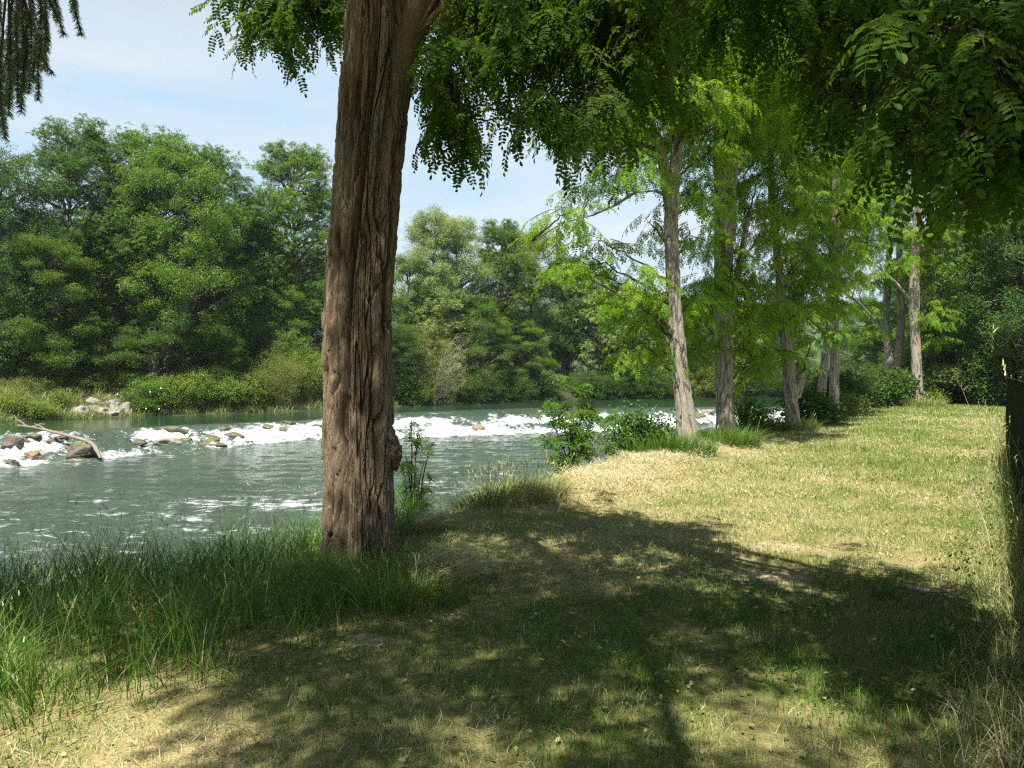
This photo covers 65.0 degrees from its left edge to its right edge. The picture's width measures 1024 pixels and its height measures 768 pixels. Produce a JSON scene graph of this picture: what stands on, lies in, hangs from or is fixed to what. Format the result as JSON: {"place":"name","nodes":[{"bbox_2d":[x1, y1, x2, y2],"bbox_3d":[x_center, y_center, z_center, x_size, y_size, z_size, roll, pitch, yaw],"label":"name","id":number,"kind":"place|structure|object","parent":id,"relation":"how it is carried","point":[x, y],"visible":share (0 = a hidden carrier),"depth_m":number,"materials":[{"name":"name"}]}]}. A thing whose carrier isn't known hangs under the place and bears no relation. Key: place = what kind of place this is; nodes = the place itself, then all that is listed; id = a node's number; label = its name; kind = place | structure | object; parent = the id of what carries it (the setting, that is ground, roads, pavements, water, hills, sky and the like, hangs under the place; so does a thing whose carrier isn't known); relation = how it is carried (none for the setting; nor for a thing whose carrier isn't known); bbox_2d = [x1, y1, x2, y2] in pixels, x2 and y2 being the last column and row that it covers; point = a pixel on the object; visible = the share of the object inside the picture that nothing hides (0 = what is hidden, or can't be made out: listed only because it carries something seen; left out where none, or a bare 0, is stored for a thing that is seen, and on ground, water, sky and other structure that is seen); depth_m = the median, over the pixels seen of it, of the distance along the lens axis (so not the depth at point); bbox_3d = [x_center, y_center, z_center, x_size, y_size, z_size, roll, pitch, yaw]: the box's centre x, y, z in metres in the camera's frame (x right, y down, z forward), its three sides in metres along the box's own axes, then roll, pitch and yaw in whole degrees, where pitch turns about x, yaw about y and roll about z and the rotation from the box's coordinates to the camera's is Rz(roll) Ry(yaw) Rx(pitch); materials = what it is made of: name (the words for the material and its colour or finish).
{"place":"outdoors","nodes":[
{"label":"outdoors","id":0,"kind":"place"},
{"bbox_2d":[0,464,471,756],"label":"tall grass","id":1,"kind":"structure","parent":0,"point":[111,575],"depth_m":5.09,"materials":[{"name":"plant"}]},
{"bbox_2d":[0,397,806,592],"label":"river water","id":2,"kind":"structure","parent":0,"point":[203,476],"depth_m":28.93,"materials":[{"name":"liquid"}]},
{"bbox_2d":[66,441,96,458],"bbox_3d":[-16.975,2.611,31.642,1.091,0.772,1.205,-1,1,-32],"label":"boulder","id":3,"kind":"object","parent":2,"relation":"in","point":[83,449],"visible":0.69,"depth_m":31.24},
{"bbox_2d":[15,420,100,458],"bbox_3d":[-18.069,2.179,32.402,5.916,1.314,0.668,1,1,31],"label":"driftwood log","id":4,"kind":"object","parent":3,"relation":"on","point":[87,441],"visible":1,"depth_m":32.32,"materials":[{"name":"brown wood"}]},
{"bbox_2d":[0,0,1010,344],"label":"sky","id":5,"kind":"structure","parent":0,"point":[149,62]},
{"bbox_2d":[0,372,1023,767],"bbox_3d":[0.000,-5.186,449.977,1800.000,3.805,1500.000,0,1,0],"label":"ground","id":6,"kind":"structure","parent":0,"point":[466,708],"depth_m":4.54,"materials":[{"name":"plant"}]},
{"bbox_2d":[0,388,40,414],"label":"bramble bush","id":7,"kind":"object","parent":6,"relation":"on","point":[11,400],"visible":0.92,"depth_m":43.12,"materials":[{"name":"green plant"}]},
{"bbox_2d":[0,373,64,393],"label":"willow bush","id":8,"kind":"object","parent":6,"relation":"on","point":[32,383],"visible":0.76,"depth_m":45.87,"materials":[{"name":"green plant"}]},
{"bbox_2d":[7,397,68,420],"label":"bramble bush","id":9,"kind":"object","parent":6,"relation":"on","point":[43,409],"visible":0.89,"depth_m":43.38,"materials":[{"name":"green plant"}]},
{"bbox_2d":[0,302,84,389],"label":"hazel tree","id":10,"kind":"object","parent":6,"relation":"on","point":[44,367],"visible":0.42,"depth_m":47.05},
{"bbox_2d":[0,0,86,142],"bbox_3d":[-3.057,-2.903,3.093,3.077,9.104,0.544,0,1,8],"label":"spruce tree","id":11,"kind":"object","parent":6,"relation":"on","point":[21,19],"visible":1,"depth_m":2.93,"materials":[{"name":"green plant"}]},
{"bbox_2d":[0,140,94,387],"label":"alder tree","id":12,"kind":"object","parent":6,"relation":"on","point":[5,174],"visible":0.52,"depth_m":47.36,"materials":[{"name":"plant"}]},
{"bbox_2d":[0,232,123,388],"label":"maple tree","id":13,"kind":"object","parent":6,"relation":"on","point":[75,294],"visible":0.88,"depth_m":46.52,"materials":[{"name":"plant"}]},
{"bbox_2d":[0,112,157,381],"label":"robinia tree","id":14,"kind":"object","parent":6,"relation":"on","point":[88,147],"visible":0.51,"depth_m":49.99,"materials":[{"name":"plant"}]},
{"bbox_2d":[47,371,123,392],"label":"bramble bush","id":15,"kind":"object","parent":6,"relation":"on","point":[76,382],"visible":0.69,"depth_m":47.70,"materials":[{"name":"green plant"}]},
{"bbox_2d":[51,323,152,389],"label":"hazel tree","id":16,"kind":"object","parent":6,"relation":"on","point":[99,363],"visible":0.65,"depth_m":48.23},
{"bbox_2d":[63,196,170,378],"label":"alder tree","id":17,"kind":"object","parent":6,"relation":"on","point":[113,299],"visible":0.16,"depth_m":52.18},
{"bbox_2d":[93,367,145,392],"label":"bramble bush","id":18,"kind":"object","parent":6,"relation":"on","point":[120,381],"visible":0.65,"depth_m":48.68,"materials":[{"name":"green plant"}]},
{"bbox_2d":[71,121,212,381],"bbox_3d":[-24.340,-8.081,53.360,9.624,18.044,9.294,0,1,0],"label":"robinia tree","id":19,"kind":"object","parent":6,"relation":"on","point":[134,142],"visible":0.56,"depth_m":51.59,"materials":[{"name":"plant"}]},
{"bbox_2d":[117,373,177,416],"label":"flowering shrub","id":20,"kind":"object","parent":6,"relation":"on","point":[150,401],"visible":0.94,"depth_m":47.40,"materials":[{"name":"green plant"}]},
{"bbox_2d":[100,316,209,391],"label":"hazel tree","id":21,"kind":"object","parent":6,"relation":"on","point":[157,341],"visible":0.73,"depth_m":50.20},
{"bbox_2d":[134,373,201,409],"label":"bramble bush","id":22,"kind":"object","parent":6,"relation":"on","point":[175,391],"visible":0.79,"depth_m":48.76,"materials":[{"name":"green plant"}]},
{"bbox_2d":[97,138,255,380],"bbox_3d":[-21.477,-7.397,51.958,9.276,16.933,9.906,0,1,-3],"label":"maple tree","id":23,"kind":"object","parent":6,"relation":"on","point":[175,276],"visible":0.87,"depth_m":50.73,"materials":[{"name":"plant"}]},
{"bbox_2d":[167,366,225,407],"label":"bramble bush","id":24,"kind":"object","parent":6,"relation":"on","point":[204,388],"visible":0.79,"depth_m":49.86,"materials":[{"name":"green plant"}]},
{"bbox_2d":[159,322,255,386],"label":"hazel tree","id":25,"kind":"object","parent":6,"relation":"on","point":[233,352],"visible":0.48,"depth_m":51.70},
{"bbox_2d":[195,341,242,383],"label":"willow bush","id":26,"kind":"object","parent":6,"relation":"on","point":[211,357],"visible":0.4,"depth_m":52.15,"materials":[{"name":"green plant"}]},
{"bbox_2d":[0,379,439,421],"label":"bank grass","id":27,"kind":"structure","parent":6,"relation":"on","point":[166,411],"depth_m":47.37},
{"bbox_2d":[151,141,289,345],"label":"robinia tree","id":28,"kind":"object","parent":6,"relation":"on","point":[219,157],"visible":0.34,"depth_m":55.20,"materials":[{"name":"plant"}]},
{"bbox_2d":[199,372,251,408],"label":"bramble bush","id":29,"kind":"object","parent":6,"relation":"on","point":[225,392],"visible":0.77,"depth_m":50.75,"materials":[{"name":"green plant"}]},
{"bbox_2d":[224,368,279,407],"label":"bramble bush","id":30,"kind":"object","parent":6,"relation":"on","point":[252,390],"visible":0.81,"depth_m":52.12,"materials":[{"name":"green plant"}]},
{"bbox_2d":[203,203,311,381],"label":"alder tree","id":31,"kind":"object","parent":6,"relation":"on","point":[252,234],"visible":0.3,"depth_m":57.03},
{"bbox_2d":[235,256,315,367],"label":"maple tree","id":32,"kind":"object","parent":6,"relation":"on","point":[292,304],"visible":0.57,"depth_m":57.08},
{"bbox_2d":[243,347,312,406],"bbox_3d":[-15.763,-0.486,53.873,5.081,4.081,4.232,0,1,-18],"label":"willow bush","id":33,"kind":"object","parent":6,"relation":"on","point":[282,372],"visible":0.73,"depth_m":53.71,"materials":[{"name":"green plant"}]},
{"bbox_2d":[231,138,334,360],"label":"robinia tree","id":34,"kind":"object","parent":6,"relation":"on","point":[313,199],"visible":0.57,"depth_m":59.34,"materials":[{"name":"plant"}]},
{"bbox_2d":[244,325,322,389],"bbox_3d":[-15.829,-1.764,57.116,5.095,5.178,4.953,1,1,34],"label":"willow bush","id":35,"kind":"object","parent":6,"relation":"on","point":[293,346],"visible":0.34,"depth_m":56.38,"materials":[{"name":"green plant"}]},
{"bbox_2d":[266,248,324,366],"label":"alder tree","id":36,"kind":"object","parent":6,"relation":"on","point":[318,342],"visible":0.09,"depth_m":72.72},
{"bbox_2d":[272,349,323,398],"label":"bramble bush","id":37,"kind":"object","parent":6,"relation":"on","point":[314,372],"visible":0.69,"depth_m":55.47,"materials":[{"name":"green plant"}]},
{"bbox_2d":[262,523,475,585],"bbox_3d":[-1.185,1.322,6.343,2.087,0.450,1.161,0,1,0],"label":"grass tuft","id":38,"kind":"object","parent":6,"relation":"on","point":[378,563],"visible":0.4,"depth_m":6.35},
{"bbox_2d":[311,537,492,613],"bbox_3d":[-0.747,1.333,5.621,1.390,0.442,1.151,0,1,0],"label":"grass tuft","id":39,"kind":"object","parent":6,"relation":"on","point":[429,590],"visible":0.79,"depth_m":5.60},
{"bbox_2d":[391,321,432,395],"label":"alder tree","id":40,"kind":"object","parent":6,"relation":"on","point":[397,347],"visible":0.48,"depth_m":60.74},
{"bbox_2d":[391,253,439,374],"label":"maple tree","id":41,"kind":"object","parent":6,"relation":"on","point":[409,273],"visible":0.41,"depth_m":64.39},
{"bbox_2d":[394,419,436,514],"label":"ash sapling","id":42,"kind":"object","parent":6,"relation":"on","point":[416,443],"visible":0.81,"depth_m":8.92,"materials":[{"name":"green plant"}]},
{"bbox_2d":[393,374,437,405],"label":"waterside bush","id":43,"kind":"object","parent":6,"relation":"on","point":[405,396],"visible":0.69,"depth_m":60.76,"materials":[{"name":"green plant"}]},
{"bbox_2d":[396,505,467,534],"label":"grass","id":44,"kind":"structure","parent":6,"relation":"on","point":[429,525],"depth_m":7.94,"materials":[{"name":"green plant"}]},
{"bbox_2d":[396,203,471,381],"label":"poplar tree","id":45,"kind":"object","parent":6,"relation":"on","point":[434,231],"visible":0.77,"depth_m":65.64,"materials":[{"name":"plant"}]},
{"bbox_2d":[399,276,473,384],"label":"ash tree","id":46,"kind":"object","parent":6,"relation":"on","point":[433,307],"visible":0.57,"depth_m":64.94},
{"bbox_2d":[360,538,515,589],"bbox_3d":[-0.367,1.381,6.155,1.168,0.339,1.628,0,1,24],"label":"withered tussock","id":47,"kind":"object","parent":6,"relation":"on","point":[477,564],"visible":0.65,"depth_m":6.15,"materials":[{"name":"green plant"}]},
{"bbox_2d":[392,290,484,406],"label":"willow tree","id":48,"kind":"object","parent":6,"relation":"on","point":[437,376],"visible":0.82,"depth_m":62.11,"materials":[{"name":"green plant"}]},
{"bbox_2d":[413,212,499,383],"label":"poplar tree","id":49,"kind":"object","parent":6,"relation":"on","point":[479,274],"visible":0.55,"depth_m":67.85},
{"bbox_2d":[436,368,503,403],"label":"waterside bush","id":50,"kind":"object","parent":6,"relation":"on","point":[474,389],"visible":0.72,"depth_m":65.24,"materials":[{"name":"green plant"}]},
{"bbox_2d":[448,293,517,394],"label":"maple tree","id":51,"kind":"object","parent":6,"relation":"on","point":[485,361],"visible":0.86,"depth_m":67.45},
{"bbox_2d":[461,218,544,379],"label":"robinia tree","id":52,"kind":"object","parent":6,"relation":"on","point":[504,236],"visible":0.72,"depth_m":71.22,"materials":[{"name":"plant"}]},
{"bbox_2d":[427,449,580,513],"bbox_3d":[-0.139,1.415,10.010,2.324,1.187,1.946,0,1,0],"label":"grass tuft","id":53,"kind":"object","parent":6,"relation":"on","point":[501,494],"visible":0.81,"depth_m":9.75,"materials":[{"name":"plant"}]},
{"bbox_2d":[471,374,539,401],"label":"waterside bush","id":54,"kind":"object","parent":6,"relation":"on","point":[507,387],"visible":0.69,"depth_m":68.37,"materials":[{"name":"green plant"}]},
{"bbox_2d":[4,449,1018,767],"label":"turf weeds","id":55,"kind":"object","parent":6,"relation":"on","point":[686,589],"visible":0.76,"depth_m":5.39,"materials":[{"name":"green plant"}]},
{"bbox_2d":[6,477,1023,767],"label":"fallen leaves","id":56,"kind":"object","parent":6,"relation":"on","point":[636,637],"visible":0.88,"depth_m":4.69,"materials":[{"name":"brown plant"}]},
{"bbox_2d":[491,317,560,395],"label":"maple tree","id":57,"kind":"object","parent":6,"relation":"on","point":[523,346],"visible":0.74,"depth_m":71.16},
{"bbox_2d":[497,226,570,370],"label":"poplar tree","id":58,"kind":"object","parent":6,"relation":"on","point":[553,312],"visible":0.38,"depth_m":74.76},
{"bbox_2d":[501,367,569,399],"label":"waterside bush","id":59,"kind":"object","parent":6,"relation":"on","point":[541,385],"visible":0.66,"depth_m":71.25,"materials":[{"name":"green plant"}]},
{"bbox_2d":[513,288,572,373],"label":"alder tree","id":60,"kind":"object","parent":6,"relation":"on","point":[528,309],"visible":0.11,"depth_m":92.51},
{"bbox_2d":[532,254,597,382],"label":"robinia tree","id":61,"kind":"object","parent":6,"relation":"on","point":[559,348],"visible":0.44,"depth_m":76.05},
{"bbox_2d":[525,371,618,474],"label":"ash sapling","id":62,"kind":"object","parent":6,"relation":"on","point":[587,412],"visible":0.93,"depth_m":13.33,"materials":[{"name":"green plant"}]},
{"bbox_2d":[556,262,634,375],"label":"ash tree","id":63,"kind":"object","parent":6,"relation":"on","point":[607,339],"visible":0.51,"depth_m":75.40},
{"bbox_2d":[565,365,630,399],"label":"waterside bush","id":64,"kind":"object","parent":6,"relation":"on","point":[597,381],"visible":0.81,"depth_m":73.75,"materials":[{"name":"green plant"}]},
{"bbox_2d":[189,0,1023,568],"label":"robinia tree","id":65,"kind":"object","parent":6,"relation":"on","point":[935,88],"visible":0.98,"depth_m":5.45,"materials":[{"name":"green plant"}]},
{"bbox_2d":[446,437,775,507],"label":"dry grass","id":66,"kind":"structure","parent":6,"relation":"on","point":[586,473],"depth_m":11.89,"materials":[{"name":"beige plant"}]},
{"bbox_2d":[591,411,635,462],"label":"ash sapling","id":67,"kind":"object","parent":6,"relation":"on","point":[606,449],"visible":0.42,"depth_m":14.39,"materials":[{"name":"green plant"}]},
{"bbox_2d":[594,341,649,393],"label":"hazel tree","id":68,"kind":"object","parent":6,"relation":"on","point":[611,368],"visible":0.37,"depth_m":76.01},
{"bbox_2d":[599,365,671,399],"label":"waterside bush","id":69,"kind":"object","parent":6,"relation":"on","point":[633,383],"visible":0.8,"depth_m":75.42,"materials":[{"name":"green plant"}]},
{"bbox_2d":[593,399,691,453],"bbox_3d":[2.410,0.912,15.052,1.905,1.364,1.306,0,1,0],"label":"dogwood shrub","id":70,"kind":"object","parent":6,"relation":"on","point":[644,425],"visible":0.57,"depth_m":14.87,"materials":[{"name":"green plant"}]},
{"bbox_2d":[617,300,668,380],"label":"ash tree","id":71,"kind":"object","parent":6,"relation":"on","point":[652,347],"visible":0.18,"depth_m":76.62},
{"bbox_2d":[629,357,697,398],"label":"waterside bush","id":72,"kind":"object","parent":6,"relation":"on","point":[662,391],"visible":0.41,"depth_m":76.43,"materials":[{"name":"green plant"}]},
{"bbox_2d":[612,412,725,457],"bbox_3d":[2.905,0.915,14.381,2.494,0.854,1.975,0,1,0],"label":"grass tuft","id":73,"kind":"object","parent":6,"relation":"on","point":[693,445],"visible":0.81,"depth_m":14.25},
{"bbox_2d":[555,16,811,433],"bbox_3d":[4.540,-5.719,20.452,9.327,14.295,8.952,0,1,0],"label":"robinia tree","id":74,"kind":"object","parent":6,"relation":"on","point":[727,284],"visible":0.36,"depth_m":19.04,"materials":[{"name":"green plant"}]},
{"bbox_2d":[507,0,865,445],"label":"robinia tree","id":75,"kind":"object","parent":6,"relation":"on","point":[672,311],"visible":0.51,"depth_m":15.76,"materials":[{"name":"green plant"}]},
{"bbox_2d":[672,362,753,397],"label":"waterside bush","id":76,"kind":"object","parent":6,"relation":"on","point":[709,382],"visible":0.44,"depth_m":78.40,"materials":[{"name":"green plant"}]},
{"bbox_2d":[696,407,774,448],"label":"grass tuft","id":77,"kind":"object","parent":6,"relation":"on","point":[729,437],"visible":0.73,"depth_m":16.47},
{"bbox_2d":[713,387,776,431],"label":"bank bush","id":78,"kind":"object","parent":6,"relation":"on","point":[745,414],"visible":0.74,"depth_m":20.87,"materials":[{"name":"green plant"}]},
{"bbox_2d":[734,362,805,397],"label":"waterside bush","id":79,"kind":"object","parent":6,"relation":"on","point":[754,384],"visible":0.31,"depth_m":80.59,"materials":[{"name":"green plant"}]},
{"bbox_2d":[686,62,872,430],"bbox_3d":[6.935,-5.747,22.205,6.827,14.333,8.666,1,1,36],"label":"robinia tree","id":80,"kind":"object","parent":6,"relation":"on","point":[793,382],"visible":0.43,"depth_m":21.17,"materials":[{"name":"green plant"}]},
{"bbox_2d":[764,314,820,376],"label":"maple tree","id":81,"kind":"object","parent":6,"relation":"on","point":[805,352],"visible":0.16,"depth_m":83.07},
{"bbox_2d":[771,381,845,423],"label":"bank bush","id":82,"kind":"object","parent":6,"relation":"on","point":[814,394],"visible":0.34,"depth_m":24.39,"materials":[{"name":"green plant"}]},
{"bbox_2d":[743,120,902,398],"bbox_3d":[11.237,-5.877,29.199,6.470,14.165,7.522,0,1,0],"label":"robinia tree","id":83,"kind":"object","parent":6,"relation":"on","point":[822,380],"visible":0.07,"depth_m":27.88,"materials":[{"name":"green plant"}]},
{"bbox_2d":[799,396,851,424],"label":"bank bush","id":84,"kind":"object","parent":6,"relation":"on","point":[827,415],"visible":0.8,"depth_m":24.00,"materials":[{"name":"green plant"}]},
{"bbox_2d":[754,106,911,422],"bbox_3d":[9.995,-6.330,26.610,5.789,15.284,7.158,1,1,39],"label":"robinia tree","id":85,"kind":"object","parent":6,"relation":"on","point":[834,248],"visible":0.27,"depth_m":24.80,"materials":[{"name":"green plant"}]},
{"bbox_2d":[806,365,883,410],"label":"bank bush","id":86,"kind":"object","parent":6,"relation":"on","point":[847,384],"visible":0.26,"depth_m":30.64,"materials":[{"name":"green plant"}]},
{"bbox_2d":[826,388,878,416],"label":"bank bush","id":87,"kind":"object","parent":6,"relation":"on","point":[852,408],"visible":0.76,"depth_m":27.81,"materials":[{"name":"green plant"}]},
{"bbox_2d":[820,322,884,375],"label":"hazel tree","id":88,"kind":"object","parent":6,"relation":"on","point":[844,362],"visible":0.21,"depth_m":86.99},
{"bbox_2d":[794,163,927,375],"bbox_3d":[18.294,-6.672,40.903,7.922,16.864,7.801,0,1,0],"label":"robinia tree","id":89,"kind":"object","parent":6,"relation":"on","point":[887,285],"visible":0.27,"depth_m":40.30,"materials":[{"name":"green plant"}]},
{"bbox_2d":[842,371,893,408],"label":"bank bush","id":90,"kind":"object","parent":6,"relation":"on","point":[874,397],"visible":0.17,"depth_m":33.11,"materials":[{"name":"green plant"}]},
{"bbox_2d":[839,292,904,380],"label":"maple tree","id":91,"kind":"object","parent":6,"relation":"on","point":[862,347],"visible":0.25,"depth_m":55.44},
{"bbox_2d":[853,365,920,405],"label":"bank bush","id":92,"kind":"object","parent":6,"relation":"on","point":[898,387],"visible":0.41,"depth_m":35.46,"materials":[{"name":"green plant"}]},
{"bbox_2d":[858,255,931,367],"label":"robinia tree","id":93,"kind":"object","parent":6,"relation":"on","point":[894,308],"visible":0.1,"depth_m":54.25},
{"bbox_2d":[818,150,987,401],"bbox_3d":[18.533,-6.665,37.721,9.490,15.895,7.086,1,1,44],"label":"robinia tree","id":94,"kind":"object","parent":6,"relation":"on","point":[911,264],"visible":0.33,"depth_m":36.78,"materials":[{"name":"green plant"}]},
{"bbox_2d":[875,364,939,403],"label":"bank bush","id":95,"kind":"object","parent":6,"relation":"on","point":[907,372],"visible":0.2,"depth_m":37.02,"materials":[{"name":"green plant"}]},
{"bbox_2d":[894,391,950,406],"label":"grass tuft","id":96,"kind":"object","parent":6,"relation":"on","point":[928,402],"visible":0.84,"depth_m":35.10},
{"bbox_2d":[823,404,1023,767],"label":"fence weeds","id":97,"kind":"object","parent":6,"relation":"on","point":[1017,525],"visible":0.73,"depth_m":4.95,"materials":[{"name":"green plant"}]},
{"bbox_2d":[902,338,965,381],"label":"hazel tree","id":98,"kind":"object","parent":6,"relation":"on","point":[924,359],"visible":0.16,"depth_m":42.51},
{"bbox_2d":[927,362,973,389],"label":"bank bush","id":99,"kind":"object","parent":6,"relation":"on","point":[948,372],"visible":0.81,"depth_m":37.29,"materials":[{"name":"green plant"}]},
{"bbox_2d":[891,218,1015,369],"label":"alder tree","id":100,"kind":"object","parent":6,"relation":"on","point":[924,332],"visible":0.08,"depth_m":43.09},
{"bbox_2d":[908,185,1023,400],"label":"maple tree","id":101,"kind":"object","parent":6,"relation":"on","point":[925,303],"visible":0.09,"depth_m":40.08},
{"bbox_2d":[924,433,1023,576],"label":"leafy weeds","id":102,"kind":"object","parent":6,"relation":"on","point":[990,530],"visible":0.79,"depth_m":7.61,"materials":[{"name":"green plant"}]},
{"bbox_2d":[931,179,1023,381],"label":"alder tree","id":103,"kind":"object","parent":6,"relation":"on","point":[991,255],"visible":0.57,"depth_m":35.48,"materials":[{"name":"plant"}]},
{"bbox_2d":[952,348,1023,406],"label":"bank bush","id":104,"kind":"object","parent":6,"relation":"on","point":[989,384],"visible":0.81,"depth_m":35.62,"materials":[{"name":"green plant"}]},
{"bbox_2d":[1003,372,1023,543],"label":"garden fence","id":105,"kind":"object","parent":6,"relation":"on","point":[1015,397],"visible":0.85,"depth_m":9.49,"materials":[{"name":"metal"}]},
{"bbox_2d":[314,293,905,371],"bbox_3d":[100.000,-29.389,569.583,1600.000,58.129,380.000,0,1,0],"label":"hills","id":106,"kind":"structure","parent":0,"point":[813,346],"depth_m":437.24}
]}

